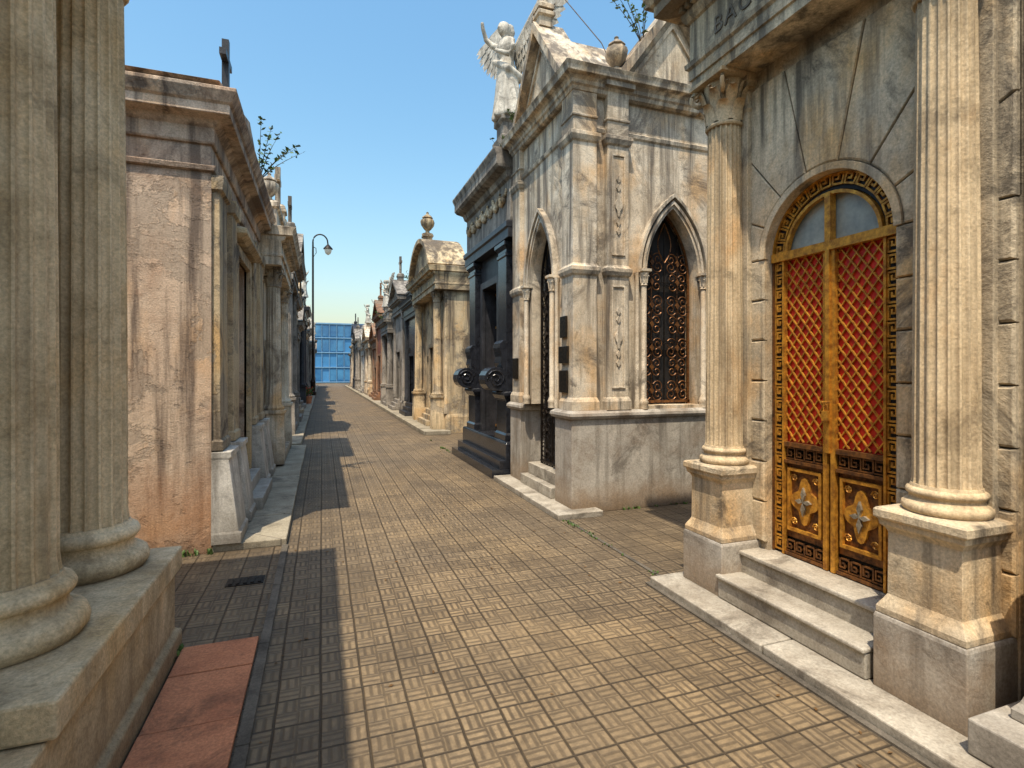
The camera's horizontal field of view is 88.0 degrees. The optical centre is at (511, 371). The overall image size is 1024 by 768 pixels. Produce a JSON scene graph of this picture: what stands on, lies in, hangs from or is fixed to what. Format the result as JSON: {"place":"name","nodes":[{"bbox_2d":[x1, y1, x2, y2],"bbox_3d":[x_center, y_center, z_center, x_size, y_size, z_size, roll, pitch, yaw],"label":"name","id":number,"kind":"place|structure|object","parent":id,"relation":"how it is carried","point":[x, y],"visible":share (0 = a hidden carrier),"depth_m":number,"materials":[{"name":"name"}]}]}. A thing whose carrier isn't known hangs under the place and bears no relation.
{"place":"outdoors","nodes":[
{"label":"outdoors","id":0,"kind":"place"},
{"bbox_2d":[124,0,653,323],"label":"sky","id":1,"kind":"structure","parent":0,"point":[388,105],"materials":[{"name":"blue"}]},
{"bbox_2d":[121,383,925,767],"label":"alley pavement","id":2,"kind":"structure","parent":0,"point":[491,613],"depth_m":3.21,"materials":[{"name":"tile"}]},
{"bbox_2d":[0,0,181,767],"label":"colonnaded mausoleum","id":3,"kind":"structure","parent":2,"relation":"on","point":[90,637],"depth_m":2.06,"materials":[{"name":"stone"}]},
{"bbox_2d":[122,636,258,767],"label":"terracotta walkway","id":4,"kind":"structure","parent":2,"relation":"on","point":[193,719],"depth_m":2.46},
{"bbox_2d":[125,38,275,555],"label":"plastered mausoleum","id":5,"kind":"structure","parent":2,"relation":"on","point":[201,218],"depth_m":4.62,"materials":[{"name":"paint"}]},
{"bbox_2d":[256,116,303,177],"bbox_3d":[-3.191,-2.934,7.175,0.445,0.776,0.697,0,0,17],"label":"roof plant","id":6,"kind":"object","parent":5,"relation":"on","point":[271,168],"visible":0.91,"depth_m":7.19,"materials":[{"name":"green plant"}]},
{"bbox_2d":[225,575,264,587],"bbox_3d":[-2.036,1.599,4.050,0.260,0.022,0.160,0,0,-20],"label":"drain cover","id":7,"kind":"object","parent":2,"relation":"on","point":[242,581],"visible":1,"depth_m":4.03,"materials":[{"name":"metal"}]},
{"bbox_2d":[212,445,305,552],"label":"raised pavement","id":8,"kind":"structure","parent":2,"relation":"on","point":[269,524],"depth_m":5.77,"materials":[{"name":"stone"}]},
{"bbox_2d":[230,544,287,767],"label":"strip","id":9,"kind":"structure","parent":2,"relation":"on","point":[241,752],"depth_m":2.74,"materials":[{"name":"grey stone"}]},
{"bbox_2d":[259,167,301,464],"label":"mausoleum","id":10,"kind":"structure","parent":2,"relation":"on","point":[279,246],"depth_m":8.62,"materials":[{"name":"beige stone"}]},
{"bbox_2d":[286,196,306,434],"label":"mausoleum","id":11,"kind":"structure","parent":2,"relation":"on","point":[298,276],"depth_m":13.79,"materials":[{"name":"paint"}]},
{"bbox_2d":[297,292,302,421],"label":"mausoleum","id":12,"kind":"structure","parent":2,"relation":"on","point":[299,303],"depth_m":16.96,"materials":[{"name":"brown stone"}]},
{"bbox_2d":[297,282,303,412],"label":"mausoleum","id":13,"kind":"structure","parent":2,"relation":"on","point":[301,409],"depth_m":20.20,"materials":[{"name":"white stone"}]},
{"bbox_2d":[297,307,305,407],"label":"mausoleum","id":14,"kind":"structure","parent":2,"relation":"on","point":[301,327],"depth_m":22.88,"materials":[{"name":"grey stone"}]},
{"bbox_2d":[292,385,317,444],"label":"raised pavement","id":15,"kind":"structure","parent":2,"relation":"on","point":[297,437],"depth_m":14.89,"materials":[{"name":"stone"}]},
{"bbox_2d":[306,386,313,403],"bbox_3d":[-9.694,1.078,25.204,0.529,0.845,0.541,0,0,34],"label":"flower pot","id":16,"kind":"object","parent":15,"relation":"on","point":[308,398],"visible":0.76,"depth_m":25.11,"materials":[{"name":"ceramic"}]},
{"bbox_2d":[310,234,332,394],"bbox_3d":[-12.338,-3.720,34.298,1.420,10.440,0.585,0,0,-20],"label":"street lamp","id":17,"kind":"object","parent":15,"relation":"on","point":[328,248],"visible":0.98,"depth_m":34.12,"materials":[{"name":"metal"}]},
{"bbox_2d":[300,289,311,402],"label":"mausoleum","id":18,"kind":"structure","parent":2,"relation":"on","point":[303,364],"depth_m":24.16,"materials":[{"name":"black stone"}]},
{"bbox_2d":[301,271,308,297],"bbox_3d":[-10.021,-4.231,25.485,0.504,1.288,0.541,0,0,-20],"label":"statue","id":19,"kind":"object","parent":18,"relation":"on","point":[304,286],"visible":0.47,"depth_m":25.39,"materials":[{"name":"stone"}]},
{"bbox_2d":[306,319,310,363],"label":"mausoleum","id":20,"kind":"structure","parent":2,"relation":"on","point":[308,332],"depth_m":35.21,"materials":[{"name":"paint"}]},
{"bbox_2d":[307,331,311,387],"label":"mausoleum","id":21,"kind":"structure","parent":2,"relation":"on","point":[308,361],"depth_m":37.52,"materials":[{"name":"black stone"}]},
{"bbox_2d":[309,329,315,388],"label":"mausoleum","id":22,"kind":"structure","parent":2,"relation":"on","point":[310,355],"depth_m":39.34,"materials":[{"name":"grey stone"}]},
{"bbox_2d":[314,340,317,385],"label":"mausoleum","id":23,"kind":"structure","parent":2,"relation":"on","point":[316,341],"depth_m":53.63,"materials":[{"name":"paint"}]},
{"bbox_2d":[315,323,350,382],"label":"walls","id":24,"kind":"structure","parent":2,"relation":"on","point":[321,359],"depth_m":75.69,"materials":[{"name":"blue glass"}]},
{"bbox_2d":[315,325,350,379],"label":"windows","id":25,"kind":"structure","parent":24,"relation":"attached to","point":[333,348],"depth_m":75.78,"materials":[{"name":"blue glass"}]},
{"bbox_2d":[315,323,351,382],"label":"pale mullions","id":26,"kind":"object","parent":24,"relation":"attached to","point":[336,352],"visible":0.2,"depth_m":75.66,"materials":[{"name":"paint"}]},
{"bbox_2d":[348,341,351,385],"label":"mausoleum","id":27,"kind":"structure","parent":2,"relation":"on","point":[349,355],"depth_m":59.70,"materials":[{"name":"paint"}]},
{"bbox_2d":[349,339,352,385],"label":"mausoleum","id":28,"kind":"structure","parent":2,"relation":"on","point":[351,347],"depth_m":54.93,"materials":[{"name":"beige stone"}]},
{"bbox_2d":[350,314,363,388],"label":"mausoleum","id":29,"kind":"structure","parent":2,"relation":"on","point":[354,325],"depth_m":48.27,"materials":[{"name":"beige stone"}]},
{"bbox_2d":[352,317,362,390],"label":"mausoleum","id":30,"kind":"structure","parent":2,"relation":"on","point":[358,331],"depth_m":43.54,"materials":[{"name":"stone"}]},
{"bbox_2d":[358,324,365,391],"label":"mausoleum","id":31,"kind":"structure","parent":2,"relation":"on","point":[361,348],"depth_m":41.33,"materials":[{"name":"white stone"}]},
{"bbox_2d":[361,324,366,392],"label":"mausoleum","id":32,"kind":"structure","parent":2,"relation":"on","point":[362,344],"depth_m":39.01,"materials":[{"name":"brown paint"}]},
{"bbox_2d":[361,323,372,395],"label":"mausoleum","id":33,"kind":"structure","parent":2,"relation":"on","point":[368,389],"depth_m":34.12,"materials":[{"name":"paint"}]},
{"bbox_2d":[364,304,371,322],"bbox_3d":[-9.553,-3.876,35.172,0.512,1.290,0.538,0,0,-20],"label":"statue","id":34,"kind":"object","parent":33,"relation":"on","point":[368,318],"visible":1,"depth_m":35.03,"materials":[{"name":"stone"}]},
{"bbox_2d":[368,323,376,396],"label":"mausoleum","id":35,"kind":"structure","parent":2,"relation":"on","point":[372,337],"depth_m":32.52,"materials":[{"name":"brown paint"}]},
{"bbox_2d":[371,283,383,399],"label":"mausoleum","id":36,"kind":"structure","parent":2,"relation":"on","point":[378,309],"depth_m":28.75,"materials":[{"name":"red stone"}]},
{"bbox_2d":[376,307,393,405],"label":"mausoleum","id":37,"kind":"structure","parent":2,"relation":"on","point":[384,324],"depth_m":23.20,"materials":[{"name":"stone"}]},
{"bbox_2d":[380,272,394,307],"bbox_3d":[-5.723,-3.704,24.188,0.514,1.509,2.049,0,0,-20],"label":"statue","id":38,"kind":"object","parent":37,"relation":"on","point":[386,290],"visible":0.81,"depth_m":24.04,"materials":[{"name":"stone"}]},
{"bbox_2d":[387,256,407,409],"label":"mausoleum","id":39,"kind":"structure","parent":2,"relation":"on","point":[398,291],"depth_m":21.40,"materials":[{"name":"grey stone"}]},
{"bbox_2d":[345,385,450,435],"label":"raised pavement","id":40,"kind":"structure","parent":2,"relation":"on","point":[422,429],"depth_m":16.68,"materials":[{"name":"stone"}]},
{"bbox_2d":[398,282,414,415],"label":"mausoleum","id":41,"kind":"structure","parent":2,"relation":"on","point":[405,306],"depth_m":19.17,"materials":[{"name":"black stone"}]},
{"bbox_2d":[174,439,687,660],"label":"weeds","id":42,"kind":"object","parent":2,"relation":"on","point":[210,552],"visible":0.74,"depth_m":4.64,"materials":[{"name":"green plant"}]},
{"bbox_2d":[405,212,469,432],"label":"mausoleum","id":43,"kind":"structure","parent":2,"relation":"on","point":[437,286],"depth_m":13.99,"materials":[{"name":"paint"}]},
{"bbox_2d":[452,114,512,478],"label":"black granite mausoleum","id":44,"kind":"structure","parent":2,"relation":"on","point":[482,201],"depth_m":8.97,"materials":[{"name":"stone"}]},
{"bbox_2d":[507,109,514,121],"bbox_3d":[0.071,-3.965,8.425,0.339,0.435,0.289,0,0,-20],"label":"roof plant","id":45,"kind":"object","parent":44,"relation":"on","point":[511,117],"visible":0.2,"depth_m":8.40,"materials":[{"name":"green plant"}]},
{"bbox_2d":[476,0,567,123],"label":"angel statue","id":46,"kind":"object","parent":44,"relation":"on","point":[501,52],"visible":0.72,"depth_m":8.80,"materials":[{"name":"stone"}]},
{"bbox_2d":[494,475,602,520],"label":"raised pavement","id":47,"kind":"structure","parent":2,"relation":"on","point":[553,508],"depth_m":6.26,"materials":[{"name":"stone"}]},
{"bbox_2d":[259,432,892,767],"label":"fallen leaves","id":48,"kind":"object","parent":2,"relation":"on","point":[815,708],"visible":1,"depth_m":3.14,"materials":[{"name":"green plant"}]},
{"bbox_2d":[500,0,707,510],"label":"gothic chapel tomb","id":49,"kind":"object","parent":2,"relation":"on","point":[608,150],"visible":0.69,"depth_m":6.33,"materials":[{"name":"white stone"}]},
{"bbox_2d":[540,240,554,466],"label":"iron chapel gate","id":50,"kind":"structure","parent":49,"relation":"in","point":[549,443],"depth_m":7.23,"materials":[{"name":"black metal"}]},
{"bbox_2d":[565,0,605,52],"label":"lightning rod cable","id":51,"kind":"object","parent":49,"relation":"attached to","point":[587,26],"visible":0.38,"depth_m":6.58,"materials":[{"name":"metal"}]},
{"bbox_2d":[610,0,647,41],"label":"roof plant","id":52,"kind":"object","parent":49,"relation":"on","point":[637,20],"visible":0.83,"depth_m":6.35,"materials":[{"name":"green plant"}]},
{"bbox_2d":[647,215,689,403],"bbox_3d":[1.897,-0.791,6.651,0.750,2.383,0.078,0,0,-20],"label":"gothic window grille","id":53,"kind":"object","parent":49,"relation":"in","point":[666,340],"visible":0.87,"depth_m":6.68,"materials":[{"name":"black metal"}]},
{"bbox_2d":[565,519,939,767],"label":"gutter strip","id":54,"kind":"object","parent":2,"relation":"on","point":[909,752],"visible":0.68,"depth_m":2.75,"materials":[{"name":"grey stone"}]},
{"bbox_2d":[650,572,992,767],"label":"raised pavement","id":55,"kind":"structure","parent":2,"relation":"on","point":[933,740],"depth_m":2.65,"materials":[{"name":"stone"}]},
{"bbox_2d":[643,0,1023,736],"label":"red gate mausoleum","id":56,"kind":"structure","parent":2,"relation":"on","point":[913,110],"depth_m":2.65,"materials":[{"name":"stone"}]},
{"bbox_2d":[771,170,897,593],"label":"ornate iron gate","id":57,"kind":"structure","parent":56,"relation":"in","point":[834,278],"depth_m":3.24,"materials":[{"name":"brown metal"}]},
{"bbox_2d":[968,697,1023,767],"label":"grey block mausoleum","id":58,"kind":"structure","parent":2,"relation":"on","point":[995,738],"depth_m":2.09,"materials":[{"name":"stone"}]}
]}

